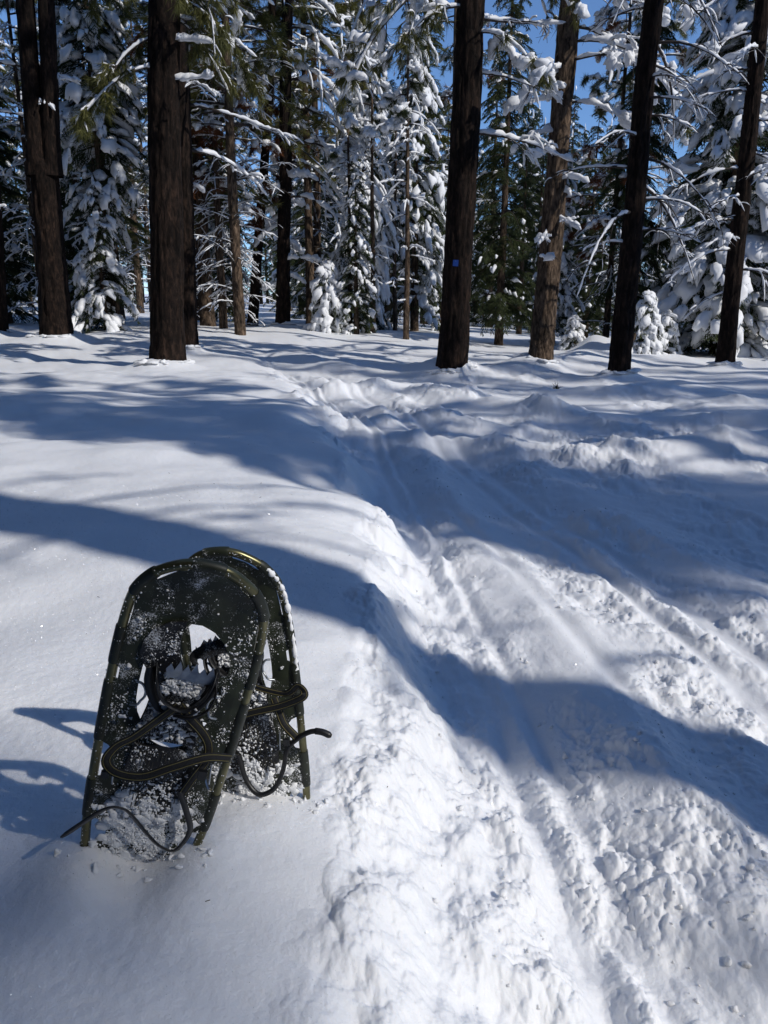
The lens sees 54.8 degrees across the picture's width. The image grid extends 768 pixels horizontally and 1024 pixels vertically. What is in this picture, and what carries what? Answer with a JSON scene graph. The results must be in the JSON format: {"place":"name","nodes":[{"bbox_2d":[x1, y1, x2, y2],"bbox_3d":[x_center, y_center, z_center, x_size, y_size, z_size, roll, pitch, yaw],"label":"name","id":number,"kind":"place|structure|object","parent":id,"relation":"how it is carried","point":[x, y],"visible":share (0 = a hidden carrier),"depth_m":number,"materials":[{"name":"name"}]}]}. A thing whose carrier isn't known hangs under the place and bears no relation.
{"place":"outdoors","nodes":[
{"label":"outdoors","id":0,"kind":"place"},
{"bbox_2d":[0,294,767,1023],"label":"snow ground","id":1,"kind":"structure","parent":0,"point":[672,448],"depth_m":2.35,"materials":[{"name":"white snow"}]},
{"bbox_2d":[0,19,28,237],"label":"fir tree","id":2,"kind":"object","parent":1,"relation":"on","point":[7,91],"visible":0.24,"depth_m":25.73,"materials":[{"name":"green plant"}]},
{"bbox_2d":[0,41,32,277],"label":"pine tree","id":3,"kind":"object","parent":1,"relation":"on","point":[3,48],"visible":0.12,"depth_m":35.10,"materials":[{"name":"green plant"}]},
{"bbox_2d":[2,201,31,312],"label":"fir tree","id":4,"kind":"object","parent":1,"relation":"on","point":[22,308],"visible":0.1,"depth_m":33.42,"materials":[{"name":"green plant"}]},
{"bbox_2d":[4,113,33,304],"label":"fir tree","id":5,"kind":"object","parent":1,"relation":"on","point":[16,149],"visible":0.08,"depth_m":48.65,"materials":[{"name":"green plant"}]},
{"bbox_2d":[0,42,38,323],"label":"fir tree","id":6,"kind":"object","parent":1,"relation":"on","point":[15,267],"visible":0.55,"depth_m":22.08,"materials":[{"name":"grey plant"}]},
{"bbox_2d":[2,0,38,256],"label":"pine tree","id":7,"kind":"object","parent":1,"relation":"on","point":[20,173],"visible":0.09,"depth_m":41.78,"materials":[{"name":"green plant"}]},
{"bbox_2d":[7,178,33,298],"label":"fir tree","id":8,"kind":"object","parent":1,"relation":"on","point":[17,221],"visible":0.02,"depth_m":43.71,"materials":[{"name":"green plant"}]},
{"bbox_2d":[0,59,69,331],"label":"pine tree","id":9,"kind":"object","parent":1,"relation":"on","point":[4,325],"visible":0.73,"depth_m":18.02,"materials":[{"name":"brown plant"}]},
{"bbox_2d":[0,0,72,311],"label":"pine tree","id":10,"kind":"object","parent":1,"relation":"on","point":[14,74],"visible":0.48,"depth_m":20.49,"materials":[{"name":"grey plant"}]},
{"bbox_2d":[15,0,81,337],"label":"pine tree","id":11,"kind":"object","parent":1,"relation":"on","point":[41,115],"visible":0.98,"depth_m":16.34,"materials":[{"name":"brown plant"}]},
{"bbox_2d":[36,0,144,314],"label":"pine tree","id":12,"kind":"object","parent":1,"relation":"on","point":[79,177],"visible":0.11,"depth_m":21.61,"materials":[{"name":"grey plant"}]},
{"bbox_2d":[60,133,120,295],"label":"fir tree","id":13,"kind":"object","parent":1,"relation":"on","point":[75,225],"visible":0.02,"depth_m":36.73,"materials":[{"name":"green plant"}]},
{"bbox_2d":[56,19,132,321],"bbox_3d":[-10.323,-11.008,24.538,2.836,10.031,2.658,4,15,14],"label":"fir tree","id":14,"kind":"object","parent":1,"relation":"on","point":[70,253],"visible":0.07,"depth_m":24.64,"materials":[{"name":"green plant"}]},
{"bbox_2d":[55,0,148,327],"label":"fir tree","id":15,"kind":"object","parent":1,"relation":"on","point":[114,147],"visible":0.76,"depth_m":18.71,"materials":[{"name":"grey plant"}]},
{"bbox_2d":[71,175,140,333],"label":"fir tree","id":16,"kind":"object","parent":1,"relation":"on","point":[93,289],"visible":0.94,"depth_m":18.95,"materials":[{"name":"grey plant"}]},
{"bbox_2d":[77,24,149,319],"bbox_3d":[-10.023,-12.892,26.889,3.225,12.234,2.943,-1,15,-2],"label":"fir tree","id":17,"kind":"object","parent":1,"relation":"on","point":[133,235],"visible":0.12,"depth_m":27.52,"materials":[{"name":"green plant"}]},
{"bbox_2d":[85,0,149,312],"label":"pine tree","id":18,"kind":"object","parent":1,"relation":"on","point":[138,287],"visible":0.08,"depth_m":36.40,"materials":[{"name":"green plant"}]},
{"bbox_2d":[119,224,135,299],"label":"fir tree","id":19,"kind":"object","parent":1,"relation":"on","point":[127,265],"visible":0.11,"depth_m":64.40,"materials":[{"name":"green plant"}]},
{"bbox_2d":[117,0,149,311],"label":"pine tree","id":20,"kind":"object","parent":1,"relation":"on","point":[144,208],"visible":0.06,"depth_m":38.60,"materials":[{"name":"green plant"}]},
{"bbox_2d":[118,22,149,307],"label":"pine tree","id":21,"kind":"object","parent":1,"relation":"on","point":[140,208],"visible":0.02,"depth_m":47.59,"materials":[{"name":"green plant"}]},
{"bbox_2d":[121,197,149,302],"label":"fir tree","id":22,"kind":"object","parent":1,"relation":"on","point":[138,219],"visible":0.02,"depth_m":64.58,"materials":[{"name":"green plant"}]},
{"bbox_2d":[108,0,214,317],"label":"pine tree","id":23,"kind":"object","parent":1,"relation":"on","point":[142,3],"visible":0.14,"depth_m":20.77,"materials":[{"name":"green plant"}]},
{"bbox_2d":[60,557,269,861],"bbox_3d":[-0.356,0.376,1.182,0.239,0.713,0.094,14,20,-12],"label":"snowshoe","id":24,"kind":"object","parent":1,"relation":"on","point":[146,798],"visible":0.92,"depth_m":1.15,"materials":[{"name":"plastic"}]},
{"bbox_2d":[66,0,269,364],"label":"pine tree","id":25,"kind":"object","parent":1,"relation":"on","point":[163,40],"visible":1,"depth_m":11.69,"materials":[{"name":"green plant"}]},
{"bbox_2d":[130,7,244,320],"bbox_3d":[-6.958,-14.007,25.791,4.409,15.166,3.893,5,16,18],"label":"pine tree","id":26,"kind":"object","parent":1,"relation":"on","point":[146,163],"visible":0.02,"depth_m":26.49,"materials":[{"name":"brown plant"}]},
{"bbox_2d":[53,793,337,882],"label":"snow crumbs","id":27,"kind":"object","parent":1,"relation":"on","point":[95,869],"visible":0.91,"depth_m":1.25,"materials":[{"name":"white snow"}]},
{"bbox_2d":[122,1,277,325],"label":"fir tree","id":28,"kind":"object","parent":1,"relation":"on","point":[207,318],"visible":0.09,"depth_m":21.02,"materials":[{"name":"grey plant"}]},
{"bbox_2d":[149,0,285,328],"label":"fir tree","id":29,"kind":"object","parent":1,"relation":"on","point":[243,105],"visible":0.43,"depth_m":19.63,"materials":[{"name":"green plant"}]},
{"bbox_2d":[207,181,231,305],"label":"fir tree","id":30,"kind":"object","parent":1,"relation":"on","point":[211,260],"visible":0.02,"depth_m":58.77,"materials":[{"name":"green plant"}]},
{"bbox_2d":[205,141,248,321],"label":"fir tree","id":31,"kind":"object","parent":1,"relation":"on","point":[228,277],"visible":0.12,"depth_m":25.00,"materials":[{"name":"grey plant"}]},
{"bbox_2d":[119,0,337,335],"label":"pine tree","id":32,"kind":"object","parent":1,"relation":"on","point":[229,128],"visible":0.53,"depth_m":17.80,"materials":[{"name":"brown plant"}]},
{"bbox_2d":[204,89,257,301],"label":"pine tree","id":33,"kind":"object","parent":1,"relation":"on","point":[237,146],"visible":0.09,"depth_m":39.44,"materials":[{"name":"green plant"}]},
{"bbox_2d":[188,1,292,325],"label":"pine tree","id":34,"kind":"object","parent":1,"relation":"on","point":[271,70],"visible":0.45,"depth_m":18.83,"materials":[{"name":"green plant"}]},
{"bbox_2d":[179,0,303,348],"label":"pine tree","id":35,"kind":"object","parent":1,"relation":"on","point":[190,304],"visible":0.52,"depth_m":14.77,"materials":[{"name":"brown plant"}]},
{"bbox_2d":[240,228,249,301],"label":"fir tree","id":36,"kind":"object","parent":1,"relation":"on","point":[243,278],"visible":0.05,"depth_m":75.74,"materials":[{"name":"green plant"}]},
{"bbox_2d":[176,546,331,799],"bbox_3d":[-0.233,0.387,1.383,0.274,0.691,0.065,-4,16,5],"label":"snowshoe","id":37,"kind":"object","parent":1,"relation":"on","point":[269,758],"visible":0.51,"depth_m":1.38,"materials":[{"name":"plastic"}]},
{"bbox_2d":[244,190,272,303],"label":"fir tree","id":38,"kind":"object","parent":1,"relation":"on","point":[262,293],"visible":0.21,"depth_m":73.08,"materials":[{"name":"green plant"}]},
{"bbox_2d":[248,163,274,300],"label":"pine tree","id":39,"kind":"object","parent":1,"relation":"on","point":[265,258],"visible":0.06,"depth_m":80.58,"materials":[{"name":"green plant"}]},
{"bbox_2d":[262,135,278,279],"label":"fir tree","id":40,"kind":"object","parent":1,"relation":"on","point":[270,161],"visible":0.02,"depth_m":69.73,"materials":[{"name":"green plant"}]},
{"bbox_2d":[262,122,297,311],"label":"fir tree","id":41,"kind":"object","parent":1,"relation":"on","point":[272,268],"visible":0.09,"depth_m":44.95,"materials":[{"name":"green plant"}]},
{"bbox_2d":[223,0,337,325],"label":"pine tree","id":42,"kind":"object","parent":1,"relation":"on","point":[255,286],"visible":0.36,"depth_m":21.06,"materials":[{"name":"green plant"}]},
{"bbox_2d":[206,0,393,324],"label":"pine tree","id":43,"kind":"object","parent":1,"relation":"on","point":[284,272],"visible":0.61,"depth_m":20.06,"materials":[{"name":"white plant"}]},
{"bbox_2d":[271,69,330,315],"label":"fir tree","id":44,"kind":"object","parent":1,"relation":"on","point":[295,73],"visible":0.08,"depth_m":33.66,"materials":[{"name":"green plant"}]},
{"bbox_2d":[229,0,387,323],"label":"pine tree","id":45,"kind":"object","parent":1,"relation":"on","point":[307,98],"visible":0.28,"depth_m":21.40,"materials":[{"name":"grey plant"}]},
{"bbox_2d":[290,113,328,318],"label":"fir tree","id":46,"kind":"object","parent":1,"relation":"on","point":[298,215],"visible":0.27,"depth_m":30.39,"materials":[{"name":"green plant"}]},
{"bbox_2d":[297,154,324,310],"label":"fir tree","id":47,"kind":"object","parent":1,"relation":"on","point":[323,178],"visible":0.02,"depth_m":39.90,"materials":[{"name":"green plant"}]},
{"bbox_2d":[261,0,379,299],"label":"pine tree","id":48,"kind":"object","parent":1,"relation":"on","point":[317,239],"visible":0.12,"depth_m":24.04,"materials":[{"name":"green plant"}]},
{"bbox_2d":[320,134,333,228],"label":"fir tree","id":49,"kind":"object","parent":1,"relation":"on","point":[328,176],"visible":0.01,"depth_m":46.49,"materials":[{"name":"green plant"}]},
{"bbox_2d":[302,259,352,334],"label":"fir tree","id":50,"kind":"object","parent":1,"relation":"on","point":[324,304],"visible":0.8,"depth_m":19.89,"materials":[{"name":"grey plant"}]},
{"bbox_2d":[319,105,339,258],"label":"fir tree","id":51,"kind":"object","parent":1,"relation":"on","point":[325,161],"visible":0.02,"depth_m":35.25,"materials":[{"name":"green plant"}]},
{"bbox_2d":[321,142,344,260],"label":"fir tree","id":52,"kind":"object","parent":1,"relation":"on","point":[330,246],"visible":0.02,"depth_m":26.07,"materials":[{"name":"green plant"}]},
{"bbox_2d":[336,256,353,321],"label":"fir tree","id":53,"kind":"object","parent":1,"relation":"on","point":[339,270],"visible":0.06,"depth_m":21.14,"materials":[{"name":"green plant"}]},
{"bbox_2d":[322,87,377,323],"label":"pine tree","id":54,"kind":"object","parent":1,"relation":"on","point":[336,156],"visible":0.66,"depth_m":19.41,"materials":[{"name":"green plant"}]},
{"bbox_2d":[332,154,379,334],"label":"fir tree","id":55,"kind":"object","parent":1,"relation":"on","point":[362,247],"visible":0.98,"depth_m":19.71,"materials":[{"name":"grey plant"}]},
{"bbox_2d":[0,483,724,1023],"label":"snow crystals","id":56,"kind":"object","parent":1,"relation":"on","point":[342,731],"visible":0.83,"depth_m":2.16,"materials":[{"name":"white snow"}]},
{"bbox_2d":[331,0,398,329],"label":"fir tree","id":57,"kind":"object","parent":1,"relation":"on","point":[381,216],"visible":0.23,"depth_m":22.07,"materials":[{"name":"green plant"}]},
{"bbox_2d":[336,37,398,332],"bbox_3d":[-0.337,-8.497,20.010,1.693,7.993,1.662,10,18,34],"label":"pine tree","id":58,"kind":"object","parent":1,"relation":"on","point":[367,130],"visible":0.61,"depth_m":19.55,"materials":[{"name":"grey plant"}]},
{"bbox_2d":[369,112,399,316],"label":"fir tree","id":59,"kind":"object","parent":1,"relation":"on","point":[386,308],"visible":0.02,"depth_m":47.67,"materials":[{"name":"green plant"}]},
{"bbox_2d":[374,106,421,330],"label":"pine tree","id":60,"kind":"object","parent":1,"relation":"on","point":[391,136],"visible":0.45,"depth_m":22.24,"materials":[{"name":"green plant"}]},
{"bbox_2d":[379,70,421,321],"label":"fir tree","id":61,"kind":"object","parent":1,"relation":"on","point":[387,182],"visible":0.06,"depth_m":30.81,"materials":[{"name":"green plant"}]},
{"bbox_2d":[374,15,441,339],"bbox_3d":[0.591,-7.982,18.608,1.662,7.993,1.693,-1,15,-3],"label":"pine tree","id":62,"kind":"object","parent":1,"relation":"on","point":[397,103],"visible":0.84,"depth_m":18.33,"materials":[{"name":"grey plant"}]},
{"bbox_2d":[385,0,447,331],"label":"fir tree","id":63,"kind":"object","parent":1,"relation":"on","point":[429,238],"visible":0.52,"depth_m":22.91,"materials":[{"name":"grey plant"}]},
{"bbox_2d":[397,13,450,323],"bbox_3d":[1.746,-15.630,32.408,3.683,15.309,4.036,-12,19,-38],"label":"fir tree","id":64,"kind":"object","parent":1,"relation":"on","point":[436,44],"visible":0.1,"depth_m":31.48,"materials":[{"name":"green plant"}]},
{"bbox_2d":[419,163,447,330],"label":"fir tree","id":65,"kind":"object","parent":1,"relation":"on","point":[439,296],"visible":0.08,"depth_m":25.59,"materials":[{"name":"white plant"}]},
{"bbox_2d":[438,109,450,293],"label":"pine tree","id":66,"kind":"object","parent":1,"relation":"on","point":[446,143],"visible":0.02,"depth_m":42.74,"materials":[{"name":"green plant"}]},
{"bbox_2d":[399,0,507,295],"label":"pine tree","id":67,"kind":"object","parent":1,"relation":"on","point":[446,96],"visible":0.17,"depth_m":28.73,"materials":[{"name":"green plant"}]},
{"bbox_2d":[326,0,589,374],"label":"pine tree","id":68,"kind":"object","parent":1,"relation":"on","point":[466,131],"visible":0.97,"depth_m":11.67,"materials":[{"name":"green plant"}]},
{"bbox_2d":[453,260,458,265],"bbox_3d":[1.171,-4.071,12.112,0.090,0.100,0.014,5,15,5],"label":"trail marker","id":69,"kind":"object","parent":68,"relation":"attached to","point":[455,262],"visible":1,"depth_m":12.11,"materials":[{"name":"blue plastic"}]},
{"bbox_2d":[469,150,488,317],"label":"fir tree","id":70,"kind":"object","parent":1,"relation":"on","point":[475,309],"visible":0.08,"depth_m":50.55,"materials":[{"name":"green plant"}]},
{"bbox_2d":[470,59,531,328],"bbox_3d":[4.994,-14.639,34.817,3.585,12.680,3.359,-9,17,-30],"label":"fir tree","id":71,"kind":"object","parent":1,"relation":"on","point":[477,318],"visible":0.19,"depth_m":34.98,"materials":[{"name":"green plant"}]},
{"bbox_2d":[470,0,540,344],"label":"fir tree","id":72,"kind":"object","parent":1,"relation":"on","point":[502,239],"visible":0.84,"depth_m":18.34,"materials":[{"name":"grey plant"}]},
{"bbox_2d":[495,122,540,333],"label":"fir tree","id":73,"kind":"object","parent":1,"relation":"on","point":[529,272],"visible":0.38,"depth_m":26.40,"materials":[{"name":"green plant"}]},
{"bbox_2d":[505,109,542,325],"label":"fir tree","id":74,"kind":"object","parent":1,"relation":"on","point":[532,124],"visible":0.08,"depth_m":42.88,"materials":[{"name":"green plant"}]},
{"bbox_2d":[506,90,543,275],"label":"fir tree","id":75,"kind":"object","parent":1,"relation":"on","point":[535,115],"visible":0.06,"depth_m":48.32,"materials":[{"name":"green plant"}]},
{"bbox_2d":[511,116,547,331],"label":"fir tree","id":76,"kind":"object","parent":1,"relation":"on","point":[539,185],"visible":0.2,"depth_m":29.46,"materials":[{"name":"green plant"}]},
{"bbox_2d":[522,228,537,328],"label":"fir tree","id":77,"kind":"object","parent":1,"relation":"on","point":[534,264],"visible":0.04,"depth_m":39.25,"materials":[{"name":"green plant"}]},
{"bbox_2d":[527,103,546,173],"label":"fir tree","id":78,"kind":"object","parent":1,"relation":"on","point":[539,125],"visible":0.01,"depth_m":52.58,"materials":[{"name":"green plant"}]},
{"bbox_2d":[525,133,573,284],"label":"fir tree","id":79,"kind":"object","parent":1,"relation":"on","point":[539,190],"visible":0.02,"depth_m":39.62,"materials":[{"name":"green plant"}]},
{"bbox_2d":[528,129,584,343],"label":"fir tree","id":80,"kind":"object","parent":1,"relation":"on","point":[565,309],"visible":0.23,"depth_m":20.22,"materials":[{"name":"green plant"}]},
{"bbox_2d":[556,314,585,349],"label":"fir tree","id":81,"kind":"object","parent":1,"relation":"on","point":[573,335],"visible":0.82,"depth_m":18.37,"materials":[{"name":"grey plant"}]},
{"bbox_2d":[556,130,585,329],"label":"fir tree","id":82,"kind":"object","parent":1,"relation":"on","point":[572,188],"visible":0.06,"depth_m":35.22,"materials":[{"name":"green plant"}]},
{"bbox_2d":[568,86,591,192],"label":"fir tree","id":83,"kind":"object","parent":1,"relation":"on","point":[576,130],"visible":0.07,"depth_m":57.18,"materials":[{"name":"green plant"}]},
{"bbox_2d":[564,123,595,324],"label":"fir tree","id":84,"kind":"object","parent":1,"relation":"on","point":[585,134],"visible":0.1,"depth_m":43.70,"materials":[{"name":"green plant"}]},
{"bbox_2d":[574,154,601,319],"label":"fir tree","id":85,"kind":"object","parent":1,"relation":"on","point":[590,211],"visible":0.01,"depth_m":53.00,"materials":[{"name":"green plant"}]},
{"bbox_2d":[562,106,616,337],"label":"fir tree","id":86,"kind":"object","parent":1,"relation":"on","point":[585,290],"visible":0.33,"depth_m":27.20,"materials":[{"name":"green plant"}]},
{"bbox_2d":[502,0,687,363],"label":"pine tree","id":87,"kind":"object","parent":1,"relation":"on","point":[548,238],"visible":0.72,"depth_m":12.58,"materials":[{"name":"brown plant"}]},
{"bbox_2d":[577,120,619,330],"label":"fir tree","id":88,"kind":"object","parent":1,"relation":"on","point":[610,127],"visible":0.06,"depth_m":35.14,"materials":[{"name":"green plant"}]},
{"bbox_2d":[595,144,625,325],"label":"fir tree","id":89,"kind":"object","parent":1,"relation":"on","point":[616,237],"visible":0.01,"depth_m":50.19,"materials":[{"name":"green plant"}]},
{"bbox_2d":[563,3,670,337],"bbox_3d":[6.055,-9.383,18.997,2.980,10.846,2.677,-11,19,-36],"label":"pine tree","id":90,"kind":"object","parent":1,"relation":"on","point":[598,181],"visible":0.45,"depth_m":19.16,"materials":[{"name":"green plant"}]},
{"bbox_2d":[585,0,684,326],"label":"fir tree","id":91,"kind":"object","parent":1,"relation":"on","point":[665,34],"visible":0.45,"depth_m":18.25,"materials":[{"name":"green plant"}]},
{"bbox_2d":[576,0,714,340],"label":"pine tree","id":92,"kind":"object","parent":1,"relation":"on","point":[683,138],"visible":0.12,"depth_m":23.59,"materials":[{"name":"green plant"}]},
{"bbox_2d":[544,0,749,374],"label":"pine tree","id":93,"kind":"object","parent":1,"relation":"on","point":[637,187],"visible":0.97,"depth_m":11.51,"materials":[{"name":"green plant"}]},
{"bbox_2d":[632,290,667,354],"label":"fir tree","id":94,"kind":"object","parent":1,"relation":"on","point":[649,328],"visible":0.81,"depth_m":16.27,"materials":[{"name":"grey plant"}]},
{"bbox_2d":[636,214,667,332],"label":"fir tree","id":95,"kind":"object","parent":1,"relation":"on","point":[661,267],"visible":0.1,"depth_m":30.25,"materials":[{"name":"green plant"}]},
{"bbox_2d":[661,309,682,354],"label":"fir tree","id":96,"kind":"object","parent":1,"relation":"on","point":[671,333],"visible":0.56,"depth_m":16.84,"materials":[{"name":"grey plant"}]},
{"bbox_2d":[667,174,697,327],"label":"fir tree","id":97,"kind":"object","parent":1,"relation":"on","point":[683,255],"visible":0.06,"depth_m":35.95,"materials":[{"name":"green plant"}]},
{"bbox_2d":[685,183,696,324],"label":"fir tree","id":98,"kind":"object","parent":1,"relation":"on","point":[691,250],"visible":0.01,"depth_m":37.57,"materials":[{"name":"green plant"}]},
{"bbox_2d":[615,0,767,358],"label":"fir tree","id":99,"kind":"object","parent":1,"relation":"on","point":[684,293],"visible":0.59,"depth_m":16.81,"materials":[{"name":"grey plant"}]},
{"bbox_2d":[664,0,767,365],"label":"pine tree","id":100,"kind":"object","parent":1,"relation":"on","point":[736,235],"visible":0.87,"depth_m":13.28,"materials":[{"name":"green plant"}]},
{"bbox_2d":[0,0,767,309],"label":"sky","id":101,"kind":"structure","parent":0,"point":[547,47],"materials":[{"name":"blue"}]}
]}

